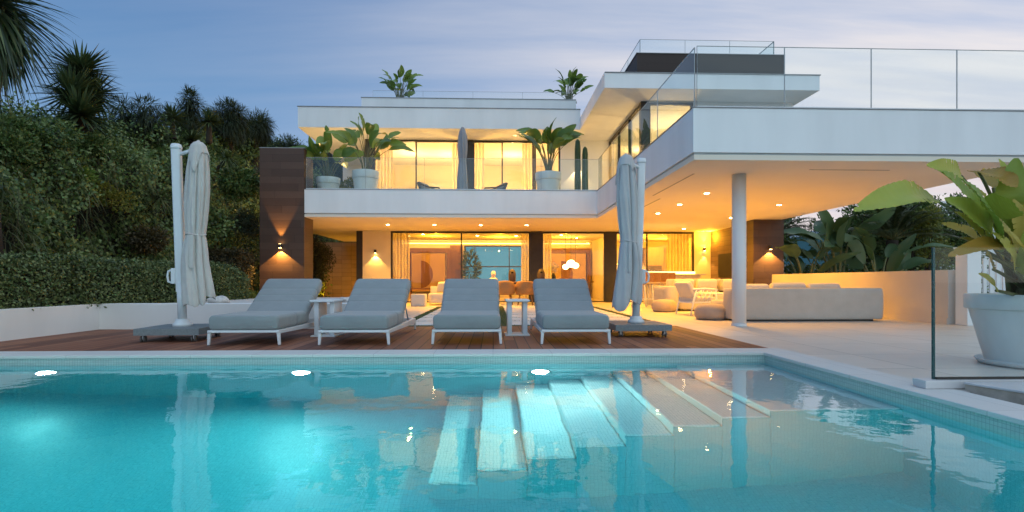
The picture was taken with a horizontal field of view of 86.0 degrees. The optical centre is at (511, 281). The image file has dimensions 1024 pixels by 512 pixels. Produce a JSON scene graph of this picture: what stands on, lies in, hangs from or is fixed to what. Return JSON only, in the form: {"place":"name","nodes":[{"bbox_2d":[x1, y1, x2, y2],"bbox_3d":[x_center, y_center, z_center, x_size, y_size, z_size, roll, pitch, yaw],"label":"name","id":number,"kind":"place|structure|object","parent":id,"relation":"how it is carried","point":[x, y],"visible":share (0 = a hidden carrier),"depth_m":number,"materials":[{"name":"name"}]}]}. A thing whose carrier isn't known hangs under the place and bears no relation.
{"place":"outdoors","nodes":[
{"label":"outdoors","id":0,"kind":"place"},
{"bbox_2d":[1,135,326,284],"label":"hill","id":1,"kind":"structure","parent":0,"point":[85,215],"depth_m":12.03,"materials":[{"name":"plant"}]},
{"bbox_2d":[0,123,44,173],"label":"ridge bush","id":2,"kind":"object","parent":1,"relation":"on","point":[18,146],"visible":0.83,"depth_m":9.39,"materials":[{"name":"green plant"}]},
{"bbox_2d":[1,159,44,205],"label":"bank rosette","id":3,"kind":"object","parent":1,"relation":"on","point":[16,167],"visible":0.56,"depth_m":9.23,"materials":[{"name":"green plant"}]},
{"bbox_2d":[4,202,74,244],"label":"bank bush","id":4,"kind":"object","parent":1,"relation":"on","point":[69,223],"visible":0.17,"depth_m":9.66,"materials":[{"name":"green plant"}]},
{"bbox_2d":[0,112,86,161],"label":"ridge bush","id":5,"kind":"object","parent":1,"relation":"on","point":[44,134],"visible":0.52,"depth_m":9.97,"materials":[{"name":"green plant"}]},
{"bbox_2d":[40,159,99,185],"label":"bank bush","id":6,"kind":"object","parent":1,"relation":"on","point":[88,172],"visible":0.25,"depth_m":10.60,"materials":[{"name":"green plant"}]},
{"bbox_2d":[26,38,130,140],"bbox_3d":[-8.920,-3.848,11.285,1.688,2.657,2.258,0,0,-22],"label":"yucca","id":7,"kind":"object","parent":1,"relation":"on","point":[84,92],"visible":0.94,"depth_m":11.13,"materials":[{"name":"green plant"}]},
{"bbox_2d":[59,131,128,163],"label":"ridge bush","id":8,"kind":"object","parent":1,"relation":"on","point":[91,138],"visible":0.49,"depth_m":11.17,"materials":[{"name":"green plant"}]},
{"bbox_2d":[75,180,137,212],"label":"bank bush","id":9,"kind":"object","parent":1,"relation":"on","point":[112,198],"visible":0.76,"depth_m":11.12,"materials":[{"name":"green plant"}]},
{"bbox_2d":[96,92,180,148],"bbox_3d":[-9.463,-3.340,13.980,1.967,2.958,1.723,0,0,-2],"label":"ridge tree","id":10,"kind":"object","parent":1,"relation":"on","point":[148,111],"visible":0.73,"depth_m":13.77,"materials":[{"name":"green plant"}]},
{"bbox_2d":[123,223,171,255],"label":"bank bush","id":11,"kind":"object","parent":1,"relation":"on","point":[144,238],"visible":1,"depth_m":11.64,"materials":[{"name":"green plant"}]},
{"bbox_2d":[143,186,172,217],"bbox_3d":[-7.870,-1.773,12.340,0.814,0.878,0.763,0,0,-2],"label":"bank rosette","id":12,"kind":"object","parent":1,"relation":"on","point":[157,202],"visible":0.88,"depth_m":12.30,"materials":[{"name":"green plant"}]},
{"bbox_2d":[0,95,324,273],"bbox_3d":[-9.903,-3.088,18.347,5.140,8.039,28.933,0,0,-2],"label":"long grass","id":13,"kind":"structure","parent":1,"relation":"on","point":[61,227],"depth_m":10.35,"materials":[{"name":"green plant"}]},
{"bbox_2d":[0,98,330,294],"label":"dry stalks","id":14,"kind":"object","parent":1,"relation":"on","point":[89,232],"visible":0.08,"depth_m":10.74,"materials":[{"name":"green plant"}]},
{"bbox_2d":[0,89,342,296],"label":"undergrowth","id":15,"kind":"object","parent":1,"relation":"on","point":[223,219],"visible":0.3,"depth_m":11.76,"materials":[{"name":"green plant"}]},
{"bbox_2d":[154,101,191,140],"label":"yucca","id":16,"kind":"object","parent":15,"relation":"on","point":[167,108],"visible":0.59,"depth_m":14.94,"materials":[{"name":"green plant"}]},
{"bbox_2d":[175,128,204,146],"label":"yucca","id":17,"kind":"object","parent":15,"relation":"on","point":[191,138],"visible":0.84,"depth_m":14.93,"materials":[{"name":"green plant"}]},
{"bbox_2d":[193,106,224,143],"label":"yucca","id":18,"kind":"object","parent":15,"relation":"on","point":[209,118],"visible":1,"depth_m":16.18,"materials":[{"name":"green plant"}]},
{"bbox_2d":[230,207,259,238],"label":"bank bush","id":19,"kind":"object","parent":15,"relation":"on","point":[246,222],"visible":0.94,"depth_m":15.47,"materials":[{"name":"green plant"}]},
{"bbox_2d":[171,85,211,137],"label":"ridge tree","id":20,"kind":"object","parent":1,"relation":"on","point":[190,110],"visible":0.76,"depth_m":16.34,"materials":[{"name":"green plant"}]},
{"bbox_2d":[200,95,253,154],"bbox_3d":[-9.544,-4.597,18.505,1.880,3.472,1.996,0,0,27],"label":"ridge tree","id":21,"kind":"object","parent":1,"relation":"on","point":[236,128],"visible":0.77,"depth_m":18.16,"materials":[{"name":"green plant"}]},
{"bbox_2d":[215,146,244,177],"bbox_3d":[-7.725,-3.217,14.990,0.875,0.991,0.916,0,0,-2],"label":"bank rosette","id":22,"kind":"object","parent":1,"relation":"on","point":[228,158],"visible":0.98,"depth_m":14.92,"materials":[{"name":"green plant"}]},
{"bbox_2d":[215,164,259,202],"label":"bank bush","id":23,"kind":"object","parent":1,"relation":"on","point":[247,182],"visible":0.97,"depth_m":15.27,"materials":[{"name":"green plant"}]},
{"bbox_2d":[240,107,278,167],"bbox_3d":[-9.645,-4.922,20.485,1.870,3.323,2.180,0,0,-2],"label":"ridge tree","id":24,"kind":"object","parent":1,"relation":"on","point":[261,130],"visible":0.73,"depth_m":20.35,"materials":[{"name":"green plant"}]},
{"bbox_2d":[269,132,304,146],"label":"ridge tree","id":25,"kind":"object","parent":1,"relation":"on","point":[287,143],"visible":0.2,"depth_m":23.60,"materials":[{"name":"green plant"}]},
{"bbox_2d":[313,152,342,186],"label":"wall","id":26,"kind":"structure","parent":1,"relation":"on","point":[338,173],"depth_m":26.68,"materials":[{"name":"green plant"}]},
{"bbox_2d":[0,326,765,350],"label":"wooden deck","id":27,"kind":"structure","parent":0,"point":[411,338],"depth_m":6.70,"materials":[{"name":"wood"}]},
{"bbox_2d":[133,140,220,341],"bbox_3d":[-4.161,-0.528,6.981,0.791,2.512,0.800,0,0,-6],"label":"cantilever umbrella","id":28,"kind":"object","parent":27,"relation":"on","point":[191,278],"visible":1,"depth_m":6.87,"materials":[{"name":"grey fabric"}]},
{"bbox_2d":[207,279,321,345],"bbox_3d":[-3.101,0.344,7.286,0.818,0.771,2.100,0,0,-3],"label":"sun lounger","id":29,"kind":"object","parent":27,"relation":"on","point":[278,306],"visible":0.93,"depth_m":7.15,"materials":[{"name":"fabric"}]},
{"bbox_2d":[310,299,345,336],"bbox_3d":[-2.481,0.486,7.418,0.330,0.488,0.480,0,0,2],"label":"side table","id":30,"kind":"object","parent":27,"relation":"on","point":[320,307],"visible":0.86,"depth_m":7.27,"materials":[{"name":"white metal"}]},
{"bbox_2d":[318,279,415,345],"bbox_3d":[-1.837,0.344,7.310,0.818,0.771,2.100,0,0,-2],"label":"sun lounger","id":31,"kind":"object","parent":27,"relation":"on","point":[375,306],"visible":1,"depth_m":7.24,"materials":[{"name":"fabric"}]},
{"bbox_2d":[431,279,501,344],"bbox_3d":[-0.564,0.344,7.390,0.818,0.771,2.100,0,0,-2],"label":"sun lounger","id":32,"kind":"object","parent":27,"relation":"on","point":[469,305],"visible":1,"depth_m":7.34,"materials":[{"name":"fabric"}]},
{"bbox_2d":[504,299,529,335],"bbox_3d":[0.066,0.486,7.557,0.330,0.488,0.480,0,0,-3],"label":"side table","id":33,"kind":"object","parent":27,"relation":"on","point":[509,332],"visible":1,"depth_m":7.40,"materials":[{"name":"white metal"}]},
{"bbox_2d":[530,279,610,344],"bbox_3d":[0.712,0.344,7.389,0.818,0.771,2.100,0,0,-2],"label":"sun lounger","id":34,"kind":"object","parent":27,"relation":"on","point":[563,305],"visible":1,"depth_m":7.33,"materials":[{"name":"fabric"}]},
{"bbox_2d":[608,153,671,336],"bbox_3d":[1.707,-0.503,7.564,0.740,2.462,0.800,0,0,-2],"label":"cantilever umbrella","id":35,"kind":"object","parent":27,"relation":"on","point":[630,280],"visible":1,"depth_m":7.34,"materials":[{"name":"grey fabric"}]},
{"bbox_2d":[0,361,1023,511],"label":"water","id":36,"kind":"structure","parent":0,"point":[728,436],"depth_m":2.80,"materials":[{"name":"liquid"}]},
{"bbox_2d":[0,0,1023,281],"label":"sky","id":37,"kind":"structure","parent":0,"point":[277,56],"materials":[{"name":"blue"}]},
{"bbox_2d":[409,306,654,325],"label":"lawn","id":38,"kind":"structure","parent":0,"point":[501,315],"depth_m":11.77,"materials":[{"name":"plant"}]},
{"bbox_2d":[410,305,629,325],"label":"stepping path","id":39,"kind":"structure","parent":38,"relation":"on","point":[428,319],"depth_m":11.24,"materials":[{"name":"stone"}]},
{"bbox_2d":[402,302,1023,392],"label":"terrace","id":40,"kind":"structure","parent":0,"point":[900,348],"depth_m":6.94,"materials":[{"name":"tile"}]},
{"bbox_2d":[411,294,426,305],"bbox_3d":[-2.773,0.550,16.363,0.442,0.360,0.505,0,0,-2],"label":"footstool","id":41,"kind":"object","parent":40,"relation":"on","point":[418,299],"visible":0.99,"depth_m":16.12,"materials":[{"name":"fabric"}]},
{"bbox_2d":[428,286,442,302],"bbox_3d":[-2.197,0.330,17.332,0.822,0.680,0.805,0,0,-2],"label":"cream armchair","id":42,"kind":"object","parent":40,"relation":"on","point":[434,296],"visible":0.33,"depth_m":16.94,"materials":[{"name":"fabric"}]},
{"bbox_2d":[498,281,515,304],"bbox_3d":[-0.221,0.352,16.715,0.647,0.762,0.615,0,0,-6],"label":"wicker chair","id":43,"kind":"object","parent":40,"relation":"on","point":[507,288],"visible":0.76,"depth_m":16.46,"materials":[{"name":"brown wicker"}]},
{"bbox_2d":[515,281,533,304],"bbox_3d":[0.411,0.352,16.787,0.647,0.762,0.615,0,0,3],"label":"wicker chair","id":44,"kind":"object","parent":40,"relation":"on","point":[524,287],"visible":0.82,"depth_m":16.54,"materials":[{"name":"brown wicker"}]},
{"bbox_2d":[259,39,1023,325],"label":"villa","id":45,"kind":"object","parent":40,"relation":"on","point":[742,155],"visible":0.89,"depth_m":15.09,"materials":[{"name":"paint"}]},
{"bbox_2d":[292,125,363,187],"bbox_3d":[-5.230,-3.271,15.841,1.760,2.200,1.995,0,0,36],"label":"potted plant","id":46,"kind":"object","parent":45,"relation":"on","point":[323,145],"visible":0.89,"depth_m":15.55,"materials":[{"name":"green plant"}]},
{"bbox_2d":[356,231,362,280],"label":"column","id":47,"kind":"structure","parent":45,"relation":"in","point":[359,234],"depth_m":19.15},
{"bbox_2d":[326,113,414,188],"bbox_3d":[-4.024,-3.445,16.082,2.354,2.548,2.453,0,0,-2],"label":"potted plant","id":48,"kind":"object","parent":45,"relation":"on","point":[350,136],"visible":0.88,"depth_m":15.64,"materials":[{"name":"green plant"}]},
{"bbox_2d":[377,145,392,188],"bbox_3d":[-4.508,-3.560,19.475,0.551,2.740,0.094,0,0,-4],"label":"curtain","id":49,"kind":"object","parent":45,"relation":"hanging from","point":[385,167],"visible":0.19,"depth_m":19.48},
{"bbox_2d":[378,65,422,96],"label":"roof plant","id":50,"kind":"object","parent":45,"relation":"on","point":[408,77],"visible":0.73,"depth_m":19.63,"materials":[{"name":"green plant"}]},
{"bbox_2d":[395,233,409,300],"bbox_3d":[-3.898,-0.505,19.497,0.537,2.450,0.093,0,0,-1],"label":"curtain","id":51,"kind":"object","parent":45,"relation":"hanging from","point":[402,255],"visible":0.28,"depth_m":19.50,"materials":[{"name":"fabric"}]},
{"bbox_2d":[373,140,457,188],"bbox_3d":[-3.229,-3.570,19.244,3.210,2.760,0.090,0,0,-2],"label":"window","id":52,"kind":"structure","parent":45,"relation":"in","point":[439,141],"depth_m":19.20,"materials":[{"name":"black metal"}]},
{"bbox_2d":[412,253,444,291],"bbox_3d":[-3.605,-0.395,23.701,1.450,1.650,0.075,0,0,-2],"label":"artwork","id":53,"kind":"object","parent":45,"relation":"attached to","point":[428,270],"visible":0.76,"depth_m":23.68,"materials":[{"name":"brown wood"}]},
{"bbox_2d":[452,143,458,188],"bbox_3d":[-1.901,-3.560,19.567,0.473,2.740,0.101,0,0,-2],"label":"curtain","id":54,"kind":"object","parent":45,"relation":"hanging from","point":[455,162],"visible":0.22,"depth_m":19.56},
{"bbox_2d":[391,231,530,301],"bbox_3d":[-1.790,-0.518,19.294,4.889,2.484,0.090,0,0,-2],"label":"window","id":55,"kind":"structure","parent":45,"relation":"in","point":[392,232],"depth_m":19.25,"materials":[{"name":"black metal"}]},
{"bbox_2d":[457,127,467,188],"bbox_3d":[-1.488,-3.406,16.508,0.560,2.470,0.560,0,0,-2],"label":"balcony parasol","id":56,"kind":"object","parent":45,"relation":"on","point":[462,148],"visible":0.77,"depth_m":16.41,"materials":[{"name":"grey fabric"}]},
{"bbox_2d":[458,246,481,278],"bbox_3d":[-1.764,-0.389,23.263,1.070,2.224,1.000,0,0,-2],"label":"houseplant","id":57,"kind":"object","parent":45,"relation":"on","point":[466,260],"visible":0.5,"depth_m":23.19,"materials":[{"name":"plant"}]},
{"bbox_2d":[475,143,483,188],"bbox_3d":[-1.166,-3.560,19.595,0.362,2.740,0.099,0,0,-2],"label":"curtain","id":58,"kind":"object","parent":45,"relation":"hanging from","point":[479,168],"visible":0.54,"depth_m":19.59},
{"bbox_2d":[473,140,533,188],"bbox_3d":[-0.301,-3.570,19.346,2.150,2.760,0.090,0,0,-2],"label":"window","id":59,"kind":"structure","parent":45,"relation":"in","point":[474,141],"depth_m":19.30,"materials":[{"name":"black metal"}]},
{"bbox_2d":[521,233,528,298],"bbox_3d":[0.483,-0.505,19.646,0.308,2.450,0.088,0,0,2],"label":"curtain","id":60,"kind":"object","parent":45,"relation":"hanging from","point":[524,257],"visible":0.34,"depth_m":19.67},
{"bbox_2d":[522,143,531,188],"bbox_3d":[0.551,-3.560,19.651,0.374,2.740,0.097,0,0,-2],"label":"curtain","id":61,"kind":"object","parent":45,"relation":"hanging from","point":[526,166],"visible":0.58,"depth_m":19.66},
{"bbox_2d":[543,234,551,278],"bbox_3d":[1.235,-0.505,19.678,0.363,2.450,0.100,0,0,-2],"label":"curtain","id":62,"kind":"object","parent":45,"relation":"hanging from","point":[547,253],"visible":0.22,"depth_m":19.69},
{"bbox_2d":[515,117,583,189],"bbox_3d":[1.052,-3.356,15.985,2.134,2.371,2.007,0,0,-2],"label":"potted plant","id":63,"kind":"object","parent":45,"relation":"on","point":[548,178],"visible":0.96,"depth_m":15.74,"materials":[{"name":"green plant"}]},
{"bbox_2d":[543,67,593,103],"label":"roof plant","id":64,"kind":"object","parent":45,"relation":"on","point":[579,79],"visible":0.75,"depth_m":19.83,"materials":[{"name":"green plant"}]},
{"bbox_2d":[552,254,585,279],"bbox_3d":[2.466,-0.395,23.913,1.500,1.650,0.075,0,0,-2],"label":"artwork","id":65,"kind":"object","parent":45,"relation":"attached to","point":[579,272],"visible":0.38,"depth_m":23.89,"materials":[{"name":"orange paint"}]},
{"bbox_2d":[541,232,605,301],"bbox_3d":[2.173,-0.518,19.433,2.280,2.484,0.090,0,0,-2],"label":"window","id":66,"kind":"structure","parent":45,"relation":"in","point":[542,233],"depth_m":19.41,"materials":[{"name":"black glass"}]},
{"bbox_2d":[574,139,587,189],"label":"cactus","id":67,"kind":"object","parent":45,"relation":"on","point":[577,179],"visible":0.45,"depth_m":16.92,"materials":[{"name":"plant"}]},
{"bbox_2d":[609,106,638,178],"bbox_3d":[3.540,-3.570,17.384,0.090,2.760,4.099,0,0,-2],"label":"window","id":68,"kind":"structure","parent":45,"relation":"in","point":[636,111],"depth_m":18.01,"materials":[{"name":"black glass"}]},
{"bbox_2d":[617,247,663,297],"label":"kitchen units","id":69,"kind":"object","parent":45,"relation":"on","point":[655,258],"visible":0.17,"depth_m":23.58,"materials":[{"name":"white wood"}]},
{"bbox_2d":[615,232,693,301],"bbox_3d":[5.065,-0.518,19.534,2.829,2.484,0.090,0,0,-2],"label":"window","id":70,"kind":"structure","parent":45,"relation":"in","point":[616,233],"depth_m":19.48,"materials":[{"name":"black glass"}]},
{"bbox_2d":[649,103,692,143],"bbox_3d":[4.395,-3.570,15.258,1.249,2.760,0.090,0,0,-2],"label":"window","id":71,"kind":"structure","parent":45,"relation":"in","point":[650,104],"depth_m":15.21,"materials":[{"name":"glass"}]},
{"bbox_2d":[667,234,688,270],"bbox_3d":[6.009,-0.505,19.844,0.803,2.450,0.103,0,0,-2],"label":"curtain","id":72,"kind":"object","parent":45,"relation":"hanging from","point":[677,252],"visible":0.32,"depth_m":19.84,"materials":[{"name":"fabric"}]},
{"bbox_2d":[718,253,731,276],"bbox_3d":[7.099,-0.540,17.809,0.062,0.780,1.900,0,0,-2],"label":"television","id":73,"kind":"object","parent":45,"relation":"attached to","point":[725,265],"visible":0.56,"depth_m":18.16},
{"bbox_2d":[651,299,676,311],"bbox_3d":[3.682,0.579,13.286,0.600,0.314,0.600,0,0,-2],"label":"pouf","id":74,"kind":"object","parent":40,"relation":"on","point":[664,305],"visible":0.98,"depth_m":13.06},
{"bbox_2d":[643,271,705,304],"bbox_3d":[5.138,0.200,17.615,1.900,1.060,0.750,0,0,-2],"label":"bar counter","id":75,"kind":"object","parent":40,"relation":"on","point":[686,275],"visible":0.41,"depth_m":17.41,"materials":[{"name":"paint"}]},
{"bbox_2d":[654,279,722,309],"bbox_3d":[5.024,0.310,14.192,2.475,0.760,1.228,0,0,-2],"label":"sofa","id":76,"kind":"object","parent":40,"relation":"on","point":[669,291],"visible":0.34,"depth_m":13.61,"materials":[{"name":"beige fabric"}]},
{"bbox_2d":[695,279,716,291],"bbox_3d":[5.053,0.125,14.305,0.500,0.398,0.249,0,0,-2],"label":"cushion","id":77,"kind":"object","parent":76,"relation":"on","point":[706,283],"visible":0.65,"depth_m":14.21,"materials":[{"name":"fabric"}]},
{"bbox_2d":[675,281,717,315],"bbox_3d":[4.037,0.364,12.091,0.724,0.741,0.656,0,0,-12],"label":"slatted chair","id":78,"kind":"object","parent":40,"relation":"on","point":[687,291],"visible":0.97,"depth_m":11.84,"materials":[{"name":"white metal"}]},
{"bbox_2d":[694,303,725,319],"bbox_3d":[3.836,0.579,10.590,0.620,0.314,0.620,0,0,-2],"label":"pouf","id":79,"kind":"object","parent":40,"relation":"on","point":[711,311],"visible":0.91,"depth_m":10.35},
{"bbox_2d":[710,288,883,320],"bbox_3d":[5.439,0.425,10.727,2.871,0.610,1.347,0,0,-2],"label":"sofa","id":80,"kind":"object","parent":40,"relation":"on","point":[814,304],"visible":0.77,"depth_m":10.07,"materials":[{"name":"beige fabric"}]},
{"bbox_2d":[769,282,805,287],"bbox_3d":[5.350,0.198,10.693,0.660,0.361,0.224,0,0,-2],"label":"cushion","id":81,"kind":"object","parent":80,"relation":"on","point":[788,285],"visible":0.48,"depth_m":10.59,"materials":[{"name":"fabric"}]},
{"bbox_2d":[806,283,840,287],"bbox_3d":[6.049,0.212,10.718,0.620,0.361,0.224,0,0,-2],"label":"cushion","id":82,"kind":"object","parent":80,"relation":"on","point":[822,285],"visible":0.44,"depth_m":10.62,"materials":[{"name":"fabric"}]},
{"bbox_2d":[782,217,821,245],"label":"palm tree","id":83,"kind":"object","parent":40,"relation":"on","point":[789,225],"visible":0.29,"depth_m":18.65,"materials":[{"name":"green plant"}]},
{"bbox_2d":[775,222,861,273],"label":"banana plant","id":84,"kind":"object","parent":40,"relation":"on","point":[792,252],"visible":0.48,"depth_m":15.48,"materials":[{"name":"green plant"}]},
{"bbox_2d":[784,207,895,272],"bbox_3d":[9.028,-0.699,16.277,2.737,2.878,2.978,0,0,-29],"label":"banana plant","id":85,"kind":"object","parent":40,"relation":"on","point":[840,225],"visible":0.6,"depth_m":15.80,"materials":[{"name":"green plant"}]},
{"bbox_2d":[807,203,883,272],"bbox_3d":[12.673,-1.549,20.350,3.252,4.610,2.129,0,0,-2],"label":"garden tree","id":86,"kind":"object","parent":40,"relation":"on","point":[854,221],"visible":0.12,"depth_m":20.01,"materials":[{"name":"green plant"}]},
{"bbox_2d":[772,270,954,323],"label":"garden wall","id":87,"kind":"structure","parent":40,"relation":"on","point":[907,295],"depth_m":10.39,"materials":[{"name":"paint"}]},
{"bbox_2d":[826,227,953,271],"bbox_3d":[10.705,-0.383,15.752,2.834,2.254,2.372,0,0,9],"label":"banana plant","id":88,"kind":"object","parent":40,"relation":"on","point":[899,257],"visible":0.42,"depth_m":15.56,"materials":[{"name":"green plant"}]},
{"bbox_2d":[819,203,966,271],"bbox_3d":[11.187,-0.870,16.564,3.571,3.213,3.254,0,0,-2],"label":"palm tree","id":89,"kind":"object","parent":40,"relation":"on","point":[892,231],"visible":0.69,"depth_m":16.00,"materials":[{"name":"green plant"}]},
{"bbox_2d":[910,203,955,270],"bbox_3d":[12.650,-0.813,16.561,1.108,3.100,1.048,0,0,-38],"label":"tree","id":90,"kind":"object","parent":40,"relation":"on","point":[929,225],"visible":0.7,"depth_m":16.50,"materials":[{"name":"green plant"}]},
{"bbox_2d":[853,158,1023,368],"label":"potted plant","id":91,"kind":"object","parent":40,"relation":"on","point":[997,319],"visible":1,"depth_m":4.39,"materials":[{"name":"green plant"}]},
{"bbox_2d":[953,247,980,325],"bbox_3d":[7.634,0.075,9.192,0.280,1.310,0.280,0,0,-2],"label":"gate post","id":92,"kind":"object","parent":40,"relation":"on","point":[967,271],"visible":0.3,"depth_m":9.11,"materials":[{"name":"paint"}]},
{"bbox_2d":[912,247,1023,388],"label":"glass fence","id":93,"kind":"object","parent":40,"relation":"on","point":[933,382],"visible":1,"depth_m":3.77,"materials":[{"name":"glass"}]},
{"bbox_2d":[981,258,1005,292],"bbox_3d":[8.542,0.170,9.241,1.540,1.120,0.057,0,0,-2],"label":"picket fence","id":94,"kind":"object","parent":40,"relation":"on","point":[984,269],"visible":0.12,"depth_m":9.20,"materials":[{"name":"white paint"}]},
{"label":"ground","id":95,"kind":"structure","parent":0,"visible":0},
{"bbox_2d":[0,0,83,267],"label":"dragon tree","id":96,"kind":"object","parent":95,"relation":"on","point":[15,51],"visible":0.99,"depth_m":7.54,"materials":[{"name":"green plant"}]},
{"bbox_2d":[0,248,251,310],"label":"hedge","id":97,"kind":"object","parent":95,"relation":"on","point":[98,280],"visible":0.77,"depth_m":8.28,"materials":[{"name":"green plant"}]},
{"bbox_2d":[0,303,346,340],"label":"garden wall","id":98,"kind":"structure","parent":95,"relation":"on","point":[20,323],"depth_m":8.34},
{"bbox_2d":[174,245,258,290],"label":"hedge","id":99,"kind":"object","parent":95,"relation":"on","point":[241,258],"visible":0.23,"depth_m":14.21,"materials":[{"name":"plant"}]},
{"bbox_2d":[313,235,335,285],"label":"olive tree","id":100,"kind":"object","parent":95,"relation":"on","point":[319,250],"visible":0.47,"depth_m":19.17,"materials":[{"name":"green plant"}]},
{"bbox_2d":[313,242,355,296],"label":"stone wall","id":101,"kind":"structure","parent":95,"relation":"on","point":[342,281],"depth_m":24.45,"materials":[{"name":"stone"}]},
{"bbox_2d":[0,348,1023,425],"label":"pool coping","id":102,"kind":"object","parent":95,"relation":"on","point":[1007,411],"visible":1,"depth_m":5.49,"materials":[{"name":"stone"}]},
{"bbox_2d":[784,262,988,292],"bbox_3d":[11.556,0.107,18.645,7.879,1.598,2.838,0,0,-2],"label":"ground cover","id":103,"kind":"object","parent":95,"relation":"on","point":[808,267],"visible":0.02,"depth_m":17.81,"materials":[{"name":"green plant"}]},
{"bbox_2d":[784,201,1001,289],"bbox_3d":[24.029,-1.970,35.361,9.900,5.400,7.400,0,0,-2],"label":"hedge","id":104,"kind":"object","parent":95,"relation":"on","point":[803,245],"depth_m":35.52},
{"bbox_2d":[870,199,950,270],"bbox_3d":[12.938,-1.288,18.071,2.329,4.077,2.055,0,0,-26],"label":"garden tree","id":105,"kind":"object","parent":95,"relation":"on","point":[881,252],"visible":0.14,"depth_m":17.76,"materials":[{"name":"green plant"}]},
{"bbox_2d":[921,192,988,269],"bbox_3d":[19.438,-1.651,24.756,3.948,4.822,2.568,0,0,-2],"label":"garden tree","id":106,"kind":"object","parent":95,"relation":"on","point":[961,221],"visible":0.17,"depth_m":24.21,"materials":[{"name":"green plant"}]},
{"bbox_2d":[964,382,1023,404],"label":"stone ledge","id":107,"kind":"object","parent":95,"relation":"on","point":[1012,392],"visible":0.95,"depth_m":3.53,"materials":[{"name":"stone"}]},
{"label":"pool side wall","id":108,"kind":"structure","parent":0,"visible":0},
{"bbox_2d":[0,355,764,364],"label":"waterline band","id":109,"kind":"object","parent":108,"relation":"attached to","point":[367,360],"depth_m":5.53,"materials":[{"name":"tile"}]},
{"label":"pool floor","id":110,"kind":"structure","parent":0,"visible":0},
{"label":"pool end wall","id":111,"kind":"structure","parent":110,"relation":"on","visible":0},
{"bbox_2d":[765,356,1023,436],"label":"waterline band","id":112,"kind":"object","parent":111,"relation":"attached to","point":[1005,426],"visible":0.25,"depth_m":3.65,"materials":[{"name":"tile"}]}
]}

